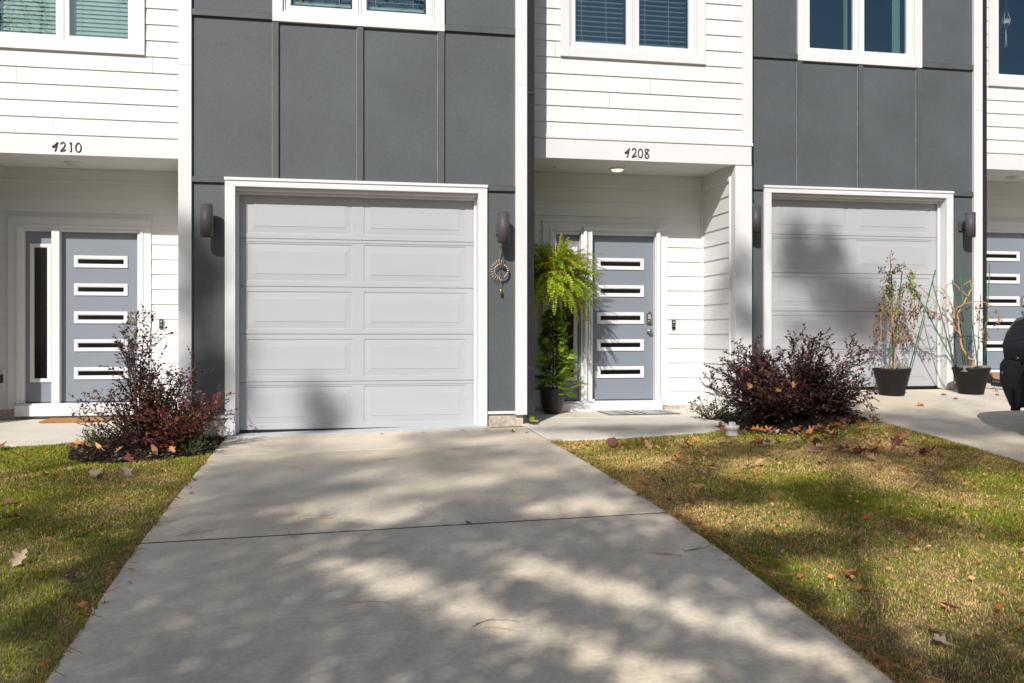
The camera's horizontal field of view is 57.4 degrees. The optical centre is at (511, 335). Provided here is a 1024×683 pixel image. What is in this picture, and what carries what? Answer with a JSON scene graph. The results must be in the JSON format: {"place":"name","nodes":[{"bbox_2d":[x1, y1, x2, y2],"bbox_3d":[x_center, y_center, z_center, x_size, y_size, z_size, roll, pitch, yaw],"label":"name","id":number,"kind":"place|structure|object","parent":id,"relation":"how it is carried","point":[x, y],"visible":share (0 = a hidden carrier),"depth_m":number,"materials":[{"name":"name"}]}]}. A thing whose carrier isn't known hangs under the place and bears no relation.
{"place":"outdoors","nodes":[
{"label":"outdoors","id":0,"kind":"place"},
{"bbox_2d":[0,417,167,446],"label":"porch path","id":1,"kind":"structure","parent":0,"point":[23,432],"depth_m":9.49,"materials":[{"name":"concrete"}]},
{"bbox_2d":[39,417,114,422],"bbox_3d":[-4.958,0.961,10.679,0.729,0.022,0.458,0,0,-11],"label":"door mat","id":2,"kind":"object","parent":1,"relation":"on","point":[62,420],"depth_m":10.52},
{"bbox_2d":[0,439,224,682],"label":"lawn grass","id":3,"kind":"structure","parent":0,"point":[54,455],"depth_m":5.49,"materials":[{"name":"green plant"}]},
{"bbox_2d":[2,496,12,501],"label":"fallen leaf","id":4,"kind":"object","parent":3,"relation":"on","point":[9,499],"visible":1,"depth_m":5.88,"materials":[{"name":"plant"}]},
{"bbox_2d":[8,511,26,517],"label":"fallen leaf","id":5,"kind":"object","parent":3,"relation":"on","point":[16,514],"visible":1,"depth_m":5.44,"materials":[{"name":"plant"}]},
{"bbox_2d":[89,466,102,475],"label":"fallen leaf","id":6,"kind":"object","parent":3,"relation":"on","point":[95,471],"visible":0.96,"depth_m":6.92,"materials":[{"name":"plant"}]},
{"bbox_2d":[120,464,132,476],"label":"fallen leaf","id":7,"kind":"object","parent":3,"relation":"on","point":[126,470],"visible":0.94,"depth_m":6.95,"materials":[{"name":"plant"}]},
{"bbox_2d":[224,424,488,438],"bbox_3d":[-1.544,1.015,9.470,2.600,0.178,0.419,0,0,-11],"label":"garage apron","id":8,"kind":"object","parent":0,"point":[342,431],"visible":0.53,"depth_m":9.39,"materials":[{"name":"concrete"}]},
{"bbox_2d":[45,427,895,682],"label":"driveway","id":9,"kind":"structure","parent":0,"point":[550,548],"depth_m":4.27,"materials":[{"name":"concrete"}]},
{"bbox_2d":[343,599,381,604],"bbox_3d":[-0.633,1.148,4.046,0.208,0.011,0.072,0,0,-11],"label":"pine needle","id":10,"kind":"object","parent":9,"relation":"on","point":[361,602],"visible":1,"depth_m":4.03,"materials":[{"name":"brown plant"}]},
{"bbox_2d":[24,439,941,682],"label":"edge needles","id":11,"kind":"object","parent":9,"relation":"on","point":[878,656],"visible":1,"depth_m":4.15,"materials":[{"name":"brown plant"}]},
{"bbox_2d":[472,618,514,628],"bbox_3d":[-0.056,1.165,3.832,0.171,0.011,0.191,0,0,15],"label":"pine needle","id":12,"kind":"object","parent":9,"relation":"on","point":[494,619],"visible":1,"depth_m":3.83,"materials":[{"name":"brown plant"}]},
{"bbox_2d":[651,552,680,555],"bbox_3d":[0.769,1.088,4.665,0.173,0.008,0.044,0,0,22],"label":"pine needle","id":13,"kind":"object","parent":9,"relation":"on","point":[664,553],"visible":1,"depth_m":4.67,"materials":[{"name":"brown plant"}]},
{"bbox_2d":[0,388,1023,682],"bbox_3d":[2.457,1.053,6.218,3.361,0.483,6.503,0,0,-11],"label":"lawn grass","id":14,"kind":"structure","parent":0,"point":[744,492],"depth_m":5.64,"materials":[{"name":"green plant"}]},
{"bbox_2d":[10,544,30,566],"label":"fallen leaf","id":15,"kind":"object","parent":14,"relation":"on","point":[18,558],"visible":1,"depth_m":4.58,"materials":[{"name":"plant"}]},
{"bbox_2d":[60,570,76,579],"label":"fallen leaf","id":16,"kind":"object","parent":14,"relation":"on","point":[69,575],"visible":1,"depth_m":4.35,"materials":[{"name":"plant"}]},
{"bbox_2d":[0,0,249,419],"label":"townhouse","id":17,"kind":"structure","parent":14,"relation":"on","point":[88,255],"depth_m":10.94,"materials":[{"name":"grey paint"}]},
{"bbox_2d":[0,369,4,387],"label":"outlet cover","id":18,"kind":"object","parent":17,"relation":"attached to","point":[2,378],"visible":1,"depth_m":10.88,"materials":[{"name":"white paint"}]},
{"bbox_2d":[52,142,81,151],"bbox_3d":[-4.826,-2.049,10.136,0.302,0.111,0.012,0,0,-11],"label":"house number","id":19,"kind":"object","parent":17,"relation":"attached to","point":[55,147],"visible":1,"depth_m":10.13,"materials":[{"name":"black metal"}]},
{"bbox_2d":[64,161,81,166],"bbox_3d":[-5.007,-1.956,10.668,0.196,0.041,0.196,0,0,-11],"label":"ceiling light","id":20,"kind":"object","parent":17,"relation":"attached to","point":[72,163],"visible":1,"depth_m":10.61,"materials":[{"name":"paint"}]},
{"bbox_2d":[0,0,152,82],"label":"window","id":21,"kind":"structure","parent":17,"relation":"in","point":[92,26],"depth_m":10.24,"materials":[{"name":"white plastic"}]},
{"bbox_2d":[62,232,136,402],"bbox_3d":[-4.917,-0.222,11.167,0.860,2.023,0.115,0,0,-11],"label":"front door","id":22,"kind":"structure","parent":17,"relation":"in","point":[99,270],"depth_m":11.17,"materials":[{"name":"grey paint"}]},
{"bbox_2d":[159,319,162,328],"bbox_3d":[-4.209,-0.144,11.222,0.046,0.114,0.028,0,0,-11],"label":"doorbell","id":23,"kind":"object","parent":17,"relation":"attached to","point":[160,323],"visible":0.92,"depth_m":11.21,"materials":[{"name":"black plastic"}]},
{"bbox_2d":[68,437,223,462],"bbox_3d":[-3.367,0.994,8.665,1.312,0.053,2.300,0,0,-11],"label":"mulch bed","id":24,"kind":"object","parent":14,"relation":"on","point":[139,457],"visible":0.25,"depth_m":7.91,"materials":[{"name":"wood"}]},
{"bbox_2d":[71,438,83,444],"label":"fallen leaf","id":25,"kind":"object","parent":24,"relation":"on","point":[77,441],"visible":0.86,"depth_m":8.32,"materials":[{"name":"plant"}]},
{"bbox_2d":[77,423,111,448],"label":"bedding plant","id":26,"kind":"object","parent":24,"relation":"on","point":[91,440],"visible":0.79,"depth_m":8.23,"materials":[{"name":"green plant"}]},
{"bbox_2d":[122,453,133,460],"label":"fallen leaf","id":27,"kind":"object","parent":24,"relation":"on","point":[128,458],"visible":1,"depth_m":7.58,"materials":[{"name":"plant"}]},
{"bbox_2d":[68,303,212,452],"bbox_3d":[-3.287,0.357,8.280,1.067,1.304,1.046,0,0,33],"label":"purple shrub","id":28,"kind":"object","parent":24,"relation":"on","point":[142,375],"visible":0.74,"depth_m":8.12,"materials":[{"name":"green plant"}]},
{"bbox_2d":[151,444,157,454],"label":"fallen leaf","id":29,"kind":"object","parent":24,"relation":"on","point":[154,448],"visible":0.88,"depth_m":7.92,"materials":[{"name":"plant"}]},
{"bbox_2d":[168,446,175,451],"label":"fallen leaf","id":30,"kind":"object","parent":24,"relation":"on","point":[171,448],"visible":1,"depth_m":7.90,"materials":[{"name":"plant"}]},
{"bbox_2d":[120,383,238,452],"bbox_3d":[-2.912,0.701,8.178,0.752,0.618,0.971,0,0,40],"label":"red shrub","id":31,"kind":"object","parent":24,"relation":"on","point":[193,426],"visible":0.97,"depth_m":8.07,"materials":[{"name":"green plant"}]},
{"bbox_2d":[175,432,218,454],"bbox_3d":[-2.708,0.911,8.021,0.402,0.202,0.307,0,0,-27],"label":"weed clump","id":32,"kind":"object","parent":24,"relation":"on","point":[199,444],"visible":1,"depth_m":7.98,"materials":[{"name":"green plant"}]},
{"bbox_2d":[178,0,752,436],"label":"townhouse","id":33,"kind":"structure","parent":14,"relation":"on","point":[354,172],"depth_m":9.70,"materials":[{"name":"grey paint"}]},
{"bbox_2d":[200,203,213,236],"bbox_3d":[-2.951,-1.112,9.055,0.122,0.312,0.227,0,0,-11],"label":"wall lamp","id":34,"kind":"object","parent":33,"relation":"attached to","point":[206,220],"visible":1,"depth_m":8.95,"materials":[{"name":"grey metal"}]},
{"bbox_2d":[239,194,473,432],"bbox_3d":[-1.571,-0.247,9.612,2.418,2.444,0.035,0,0,-11],"label":"garage door","id":35,"kind":"structure","parent":33,"relation":"in","point":[355,313],"depth_m":9.59,"materials":[{"name":"paint"}]},
{"bbox_2d":[272,0,444,31],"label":"window","id":36,"kind":"structure","parent":33,"relation":"in","point":[413,15],"depth_m":9.48,"materials":[{"name":"white plastic"}]},
{"bbox_2d":[496,211,508,242],"bbox_3d":[-0.097,-1.112,9.612,0.122,0.312,0.227,0,0,-11],"label":"wall lamp","id":37,"kind":"object","parent":33,"relation":"attached to","point":[502,228],"visible":1,"depth_m":9.51,"materials":[{"name":"grey metal"}]},
{"bbox_2d":[490,242,508,292],"bbox_3d":[-0.132,-0.712,9.666,0.171,0.534,0.127,0,0,25],"label":"sun moon ornament","id":38,"kind":"object","parent":37,"relation":"hanging from","point":[506,267],"visible":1,"depth_m":9.66,"materials":[{"name":"grey metal"}]},
{"bbox_2d":[527,0,537,421],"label":"downspout","id":39,"kind":"object","parent":33,"relation":"attached to","point":[531,415],"visible":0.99,"depth_m":9.78,"materials":[{"name":"grey metal"}]},
{"bbox_2d":[534,166,607,325],"bbox_3d":[0.501,-1.032,10.697,1.264,1.844,1.140,0,0,-11],"label":"hanging fern","id":40,"kind":"object","parent":33,"relation":"hanging from","point":[557,272],"visible":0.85,"depth_m":10.52,"materials":[{"name":"green plant"}]},
{"bbox_2d":[609,167,625,171],"bbox_3d":[1.241,-1.956,11.022,0.196,0.041,0.196,0,0,-11],"label":"ceiling light","id":41,"kind":"object","parent":33,"relation":"attached to","point":[616,169],"visible":1,"depth_m":10.97,"materials":[{"name":"glass"}]},
{"bbox_2d":[593,235,652,399],"bbox_3d":[1.331,-0.222,11.521,0.860,2.023,0.115,0,0,-11],"label":"front door","id":42,"kind":"structure","parent":33,"relation":"in","point":[623,328],"depth_m":11.54,"materials":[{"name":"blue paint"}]},
{"bbox_2d":[555,0,705,102],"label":"window","id":43,"kind":"structure","parent":33,"relation":"in","point":[668,31],"depth_m":10.64,"materials":[{"name":"white plastic"}]},
{"bbox_2d":[625,148,648,157],"bbox_3d":[1.401,-2.051,10.485,0.293,0.114,0.012,0,0,-11],"label":"house number","id":44,"kind":"object","parent":33,"relation":"attached to","point":[626,152],"visible":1,"depth_m":10.48,"materials":[{"name":"black metal"}]},
{"bbox_2d":[672,320,675,328],"bbox_3d":[2.000,-0.139,11.569,0.046,0.114,0.028,0,0,-11],"label":"doorbell","id":45,"kind":"object","parent":33,"relation":"attached to","point":[673,324],"visible":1,"depth_m":11.56,"materials":[{"name":"black plastic"}]},
{"bbox_2d":[0,420,1023,682],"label":"leaf scraps","id":46,"kind":"object","parent":14,"relation":"on","point":[932,626],"visible":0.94,"depth_m":5.71,"materials":[{"name":"plant"}]},
{"bbox_2d":[1,433,1023,663],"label":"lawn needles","id":47,"kind":"object","parent":14,"relation":"on","point":[600,457],"visible":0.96,"depth_m":5.35,"materials":[{"name":"brown plant"}]},
{"bbox_2d":[606,437,618,445],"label":"fallen leaf","id":48,"kind":"object","parent":14,"relation":"on","point":[611,441],"visible":1,"depth_m":8.09,"materials":[{"name":"plant"}]},
{"bbox_2d":[637,475,645,481],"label":"fallen leaf","id":49,"kind":"object","parent":14,"relation":"on","point":[641,478],"visible":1,"depth_m":6.39,"materials":[{"name":"plant"}]},
{"bbox_2d":[644,439,652,448],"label":"fallen leaf","id":50,"kind":"object","parent":14,"relation":"on","point":[648,445],"visible":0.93,"depth_m":7.97,"materials":[{"name":"plant"}]},
{"bbox_2d":[670,451,680,458],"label":"fallen leaf","id":51,"kind":"object","parent":14,"relation":"on","point":[677,456],"visible":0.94,"depth_m":7.30,"materials":[{"name":"plant"}]},
{"bbox_2d":[686,454,692,463],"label":"fallen leaf","id":52,"kind":"object","parent":14,"relation":"on","point":[689,459],"visible":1,"depth_m":7.18,"materials":[{"name":"plant"}]},
{"bbox_2d":[689,483,704,486],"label":"fallen leaf","id":53,"kind":"object","parent":14,"relation":"on","point":[698,485],"visible":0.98,"depth_m":6.13,"materials":[{"name":"plant"}]},
{"bbox_2d":[694,468,706,477],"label":"fallen leaf","id":54,"kind":"object","parent":14,"relation":"on","point":[698,472],"visible":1,"depth_m":6.61,"materials":[{"name":"plant"}]},
{"bbox_2d":[717,422,724,431],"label":"fallen leaf","id":55,"kind":"object","parent":14,"relation":"on","point":[721,428],"visible":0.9,"depth_m":9.22,"materials":[{"name":"plant"}]},
{"bbox_2d":[725,422,739,435],"bbox_3d":[2.116,0.891,8.992,0.140,0.128,0.139,0,0,-11],"label":"pipe cleanout","id":56,"kind":"object","parent":14,"relation":"on","point":[732,428],"visible":1,"depth_m":8.94,"materials":[{"name":"white plastic"}]},
{"bbox_2d":[718,403,866,433],"bbox_3d":[2.731,0.822,10.197,1.370,0.252,2.430,0,0,-11],"label":"shrub bed","id":57,"kind":"object","parent":14,"relation":"on","point":[807,420],"visible":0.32,"depth_m":9.46,"materials":[{"name":"wood"}]},
{"bbox_2d":[685,393,740,419],"bbox_3d":[2.193,0.775,10.391,0.630,0.321,0.694,0,0,-11],"label":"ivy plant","id":58,"kind":"object","parent":57,"relation":"on","point":[720,411],"visible":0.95,"depth_m":10.32,"materials":[{"name":"green plant"}]},
{"bbox_2d":[751,424,764,429],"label":"fallen leaf","id":59,"kind":"object","parent":57,"relation":"on","point":[754,428],"visible":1,"depth_m":9.03,"materials":[{"name":"plant"}]},
{"bbox_2d":[699,323,879,422],"bbox_3d":[2.844,0.379,9.726,1.962,1.041,1.319,0,0,-11],"label":"purple shrub","id":60,"kind":"object","parent":57,"relation":"on","point":[810,394],"visible":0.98,"depth_m":9.56,"materials":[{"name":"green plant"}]},
{"bbox_2d":[802,430,813,439],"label":"fallen leaf","id":61,"kind":"object","parent":14,"relation":"on","point":[807,435],"visible":1,"depth_m":8.35,"materials":[{"name":"plant"}]},
{"bbox_2d":[807,446,822,449],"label":"fallen leaf","id":62,"kind":"object","parent":14,"relation":"on","point":[813,447],"visible":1,"depth_m":7.58,"materials":[{"name":"plant"}]},
{"bbox_2d":[811,437,822,444],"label":"fallen leaf","id":63,"kind":"object","parent":14,"relation":"on","point":[816,439],"visible":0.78,"depth_m":7.90,"materials":[{"name":"plant"}]},
{"bbox_2d":[833,444,840,450],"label":"fallen leaf","id":64,"kind":"object","parent":14,"relation":"on","point":[839,447],"visible":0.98,"depth_m":7.62,"materials":[{"name":"plant"}]},
{"bbox_2d":[842,567,857,574],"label":"fallen leaf","id":65,"kind":"object","parent":14,"relation":"on","point":[847,572],"visible":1,"depth_m":4.36,"materials":[{"name":"plant"}]},
{"bbox_2d":[851,445,867,454],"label":"fallen leaf","id":66,"kind":"object","parent":14,"relation":"on","point":[855,451],"visible":1,"depth_m":7.51,"materials":[{"name":"plant"}]},
{"bbox_2d":[859,513,871,519],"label":"fallen leaf","id":67,"kind":"object","parent":14,"relation":"on","point":[866,517],"visible":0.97,"depth_m":5.41,"materials":[{"name":"plant"}]},
{"bbox_2d":[865,440,878,451],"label":"fallen leaf","id":68,"kind":"object","parent":14,"relation":"on","point":[872,443],"visible":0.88,"depth_m":7.63,"materials":[{"name":"plant"}]},
{"bbox_2d":[867,453,877,459],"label":"fallen leaf","id":69,"kind":"object","parent":14,"relation":"on","point":[871,456],"visible":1,"depth_m":7.23,"materials":[{"name":"plant"}]},
{"bbox_2d":[870,441,884,449],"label":"fallen leaf","id":70,"kind":"object","parent":14,"relation":"on","point":[879,447],"visible":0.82,"depth_m":7.55,"materials":[{"name":"plant"}]},
{"bbox_2d":[751,0,1023,388],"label":"townhouse","id":71,"kind":"structure","parent":14,"relation":"on","point":[867,140],"depth_m":11.95,"materials":[{"name":"grey paint"}]},
{"bbox_2d":[752,206,760,232],"bbox_3d":[2.943,-1.412,11.377,0.122,0.312,0.227,0,0,-11],"label":"wall lamp","id":72,"kind":"object","parent":71,"relation":"attached to","point":[756,219],"visible":0.81,"depth_m":11.27,"materials":[{"name":"grey metal"}]},
{"bbox_2d":[772,199,936,388],"bbox_3d":[4.343,-0.542,11.938,2.418,2.444,0.035,0,0,-11],"label":"garage door","id":73,"kind":"structure","parent":71,"relation":"in","point":[827,256],"depth_m":11.93,"materials":[{"name":"paint"}]},
{"bbox_2d":[797,0,921,67],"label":"window","id":74,"kind":"structure","parent":71,"relation":"in","point":[888,33],"depth_m":11.93,"materials":[{"name":"white plastic"}]},
{"bbox_2d":[958,212,975,237],"bbox_3d":[5.817,-1.412,11.938,0.122,0.312,0.227,0,0,-11],"label":"wall lamp","id":75,"kind":"object","parent":71,"relation":"attached to","point":[968,226],"visible":1,"depth_m":11.85,"materials":[{"name":"grey metal"}]},
{"bbox_2d":[982,0,992,383],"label":"downspout","id":76,"kind":"object","parent":71,"relation":"attached to","point":[984,110],"visible":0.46,"depth_m":12.11,"materials":[{"name":"grey metal"}]},
{"bbox_2d":[999,0,1010,47],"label":"macrame planter","id":77,"kind":"object","parent":71,"relation":"hanging from","point":[1005,22],"visible":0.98,"depth_m":13.19,"materials":[{"name":"fabric"}]},
{"bbox_2d":[987,233,1023,369],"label":"front door","id":78,"kind":"structure","parent":71,"relation":"in","point":[1005,251],"depth_m":13.86,"materials":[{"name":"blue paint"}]},
{"bbox_2d":[988,0,1023,87],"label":"window","id":79,"kind":"structure","parent":71,"relation":"in","point":[1005,65],"depth_m":14.08,"materials":[{"name":"white plastic"}]},
{"bbox_2d":[1006,176,1020,179],"bbox_3d":[7.154,-2.251,13.348,0.196,0.041,0.196,0,0,-11],"label":"ceiling light","id":80,"kind":"object","parent":71,"relation":"attached to","point":[1012,177],"visible":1,"depth_m":13.30,"materials":[{"name":"glass"}]},
{"bbox_2d":[879,633,896,641],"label":"fallen leaf","id":81,"kind":"object","parent":14,"relation":"on","point":[890,639],"visible":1,"depth_m":3.55,"materials":[{"name":"plant"}]},
{"bbox_2d":[891,439,896,449],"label":"fallen leaf","id":82,"kind":"object","parent":14,"relation":"on","point":[893,446],"visible":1,"depth_m":7.67,"materials":[{"name":"plant"}]},
{"bbox_2d":[890,435,903,445],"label":"fallen leaf","id":83,"kind":"object","parent":14,"relation":"on","point":[898,441],"visible":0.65,"depth_m":7.81,"materials":[{"name":"plant"}]},
{"bbox_2d":[900,433,909,438],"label":"fallen leaf","id":84,"kind":"object","parent":14,"relation":"on","point":[905,435],"visible":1,"depth_m":8.11,"materials":[{"name":"plant"}]},
{"bbox_2d":[919,448,928,454],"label":"fallen leaf","id":85,"kind":"object","parent":14,"relation":"on","point":[921,451],"visible":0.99,"depth_m":7.47,"materials":[{"name":"plant"}]},
{"bbox_2d":[933,633,952,644],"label":"fallen leaf","id":86,"kind":"object","parent":14,"relation":"on","point":[942,638],"visible":1,"depth_m":3.61,"materials":[{"name":"plant"}]},
{"bbox_2d":[941,602,958,607],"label":"fallen leaf","id":87,"kind":"object","parent":14,"relation":"on","point":[950,605],"visible":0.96,"depth_m":3.93,"materials":[{"name":"plant"}]},
{"bbox_2d":[521,404,730,441],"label":"walkway","id":88,"kind":"structure","parent":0,"point":[578,426],"depth_m":9.70,"materials":[{"name":"concrete"}]},
{"bbox_2d":[534,306,589,413],"bbox_3d":[0.572,0.279,10.969,0.682,1.264,0.546,0,0,13],"label":"potted conifer","id":89,"kind":"object","parent":88,"relation":"on","point":[552,399],"visible":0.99,"depth_m":10.92,"materials":[{"name":"plant"}]},
{"bbox_2d":[597,410,680,414],"bbox_3d":[1.498,0.906,11.113,0.860,0.010,0.540,0,0,-11],"label":"door mat","id":90,"kind":"object","parent":88,"relation":"on","point":[631,412],"depth_m":11.04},
{"bbox_2d":[880,366,892,368],"bbox_3d":[4.494,0.399,11.205,0.127,0.075,0.102,0,0,-21],"label":"concrete block","id":91,"kind":"object","parent":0,"point":[888,367],"depth_m":11.16,"materials":[{"name":"concrete"}]},
{"bbox_2d":[897,366,908,368],"bbox_3d":[4.703,0.399,11.245,0.127,0.075,0.102,0,0,8],"label":"concrete block","id":92,"kind":"object","parent":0,"point":[902,367],"depth_m":11.20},
{"bbox_2d":[830,389,1023,462],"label":"neighbour driveway","id":93,"kind":"structure","parent":0,"point":[989,421],"depth_m":9.49,"materials":[{"name":"concrete"}]},
{"bbox_2d":[869,250,946,395],"bbox_3d":[4.815,-0.170,11.333,0.986,1.765,0.444,0,0,-11],"label":"potted vine","id":94,"kind":"object","parent":93,"relation":"on","point":[893,381],"visible":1,"depth_m":11.27,"materials":[{"name":"plant"}]},
{"bbox_2d":[891,275,893,356],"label":"garden stake","id":95,"kind":"object","parent":94,"relation":"in","point":[892,315],"visible":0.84,"depth_m":11.35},
{"bbox_2d":[892,272,902,366],"bbox_3d":[4.655,-0.175,11.302,0.143,1.221,0.016,0,0,-11],"label":"garden stake","id":96,"kind":"object","parent":94,"relation":"in","point":[897,315],"visible":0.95,"depth_m":11.30,"materials":[{"name":"plastic"}]},
{"bbox_2d":[909,270,935,367],"bbox_3d":[4.974,-0.190,11.341,0.363,1.234,0.016,0,0,-9],"label":"garden stake","id":97,"kind":"object","parent":94,"relation":"in","point":[922,318],"visible":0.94,"depth_m":11.34,"materials":[{"name":"plastic"}]},
{"bbox_2d":[925,279,1001,393],"bbox_3d":[5.541,0.006,11.495,0.954,1.409,0.444,0,0,-11],"label":"potted vine","id":98,"kind":"object","parent":93,"relation":"on","point":[973,380],"visible":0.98,"depth_m":11.44,"materials":[{"name":"plant"}]},
{"bbox_2d":[907,275,955,366],"bbox_3d":[5.138,-0.150,11.416,0.711,1.177,0.016,0,0,-11],"label":"garden stake","id":99,"kind":"object","parent":98,"relation":"in","point":[933,324],"visible":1,"depth_m":11.42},
{"bbox_2d":[932,283,954,366],"bbox_3d":[5.300,-0.120,11.471,0.333,1.114,0.016,0,0,-8],"label":"garden stake","id":100,"kind":"object","parent":98,"relation":"in","point":[943,323],"visible":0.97,"depth_m":11.47,"materials":[{"name":"plastic"}]},
{"bbox_2d":[952,280,963,364],"bbox_3d":[5.498,-0.130,11.525,0.165,1.132,0.017,0,0,-2],"label":"garden stake","id":101,"kind":"object","parent":98,"relation":"in","point":[956,317],"visible":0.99,"depth_m":11.52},
{"bbox_2d":[959,270,968,364],"bbox_3d":[5.549,-0.185,11.473,0.144,1.241,0.016,0,0,-18],"label":"garden stake","id":102,"kind":"object","parent":98,"relation":"in","point":[964,318],"visible":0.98,"depth_m":11.47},
{"bbox_2d":[966,277,977,367],"bbox_3d":[5.686,-0.155,11.554,0.164,1.142,0.016,0,0,-3],"label":"garden stake","id":103,"kind":"object","parent":98,"relation":"in","point":[972,323],"visible":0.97,"depth_m":11.55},
{"bbox_2d":[984,264,989,364],"bbox_3d":[5.865,-0.230,11.551,0.093,1.331,0.016,0,0,-7],"label":"garden stake","id":104,"kind":"object","parent":98,"relation":"on","point":[987,313],"visible":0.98,"depth_m":11.55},
{"bbox_2d":[1000,316,1023,410],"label":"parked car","id":105,"kind":"object","parent":93,"relation":"on","point":[1012,373],"visible":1,"depth_m":8.29,"materials":[{"name":"paint"}]},
{"bbox_2d":[959,365,971,371],"bbox_3d":[5.540,0.398,11.410,0.127,0.075,0.108,0,0,-11],"label":"concrete block","id":106,"kind":"object","parent":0,"point":[964,367],"depth_m":11.37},
{"bbox_2d":[978,365,990,371],"bbox_3d":[5.796,0.398,11.469,0.127,0.075,0.102,0,0,-4],"label":"concrete block","id":107,"kind":"object","parent":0,"point":[983,366],"depth_m":11.43,"materials":[{"name":"concrete"}]},
{"bbox_2d":[985,383,1003,391],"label":"neighbour path","id":108,"kind":"structure","parent":0,"point":[990,387],"depth_m":12.23,"materials":[{"name":"concrete"}]},
{"bbox_2d":[990,372,999,378],"bbox_3d":[6.911,0.594,13.290,0.341,0.152,0.202,0,0,-11],"label":"carton","id":109,"kind":"object","parent":108,"relation":"on","point":[994,375],"visible":0.12,"depth_m":13.18,"materials":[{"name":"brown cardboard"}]},
{"bbox_2d":[991,378,1001,386],"bbox_3d":[7.044,0.641,11.667,1.905,0.191,0.132,0,0,27],"label":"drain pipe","id":110,"kind":"object","parent":108,"relation":"on","point":[995,382],"visible":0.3,"depth_m":12.04,"materials":[{"name":"black plastic"}]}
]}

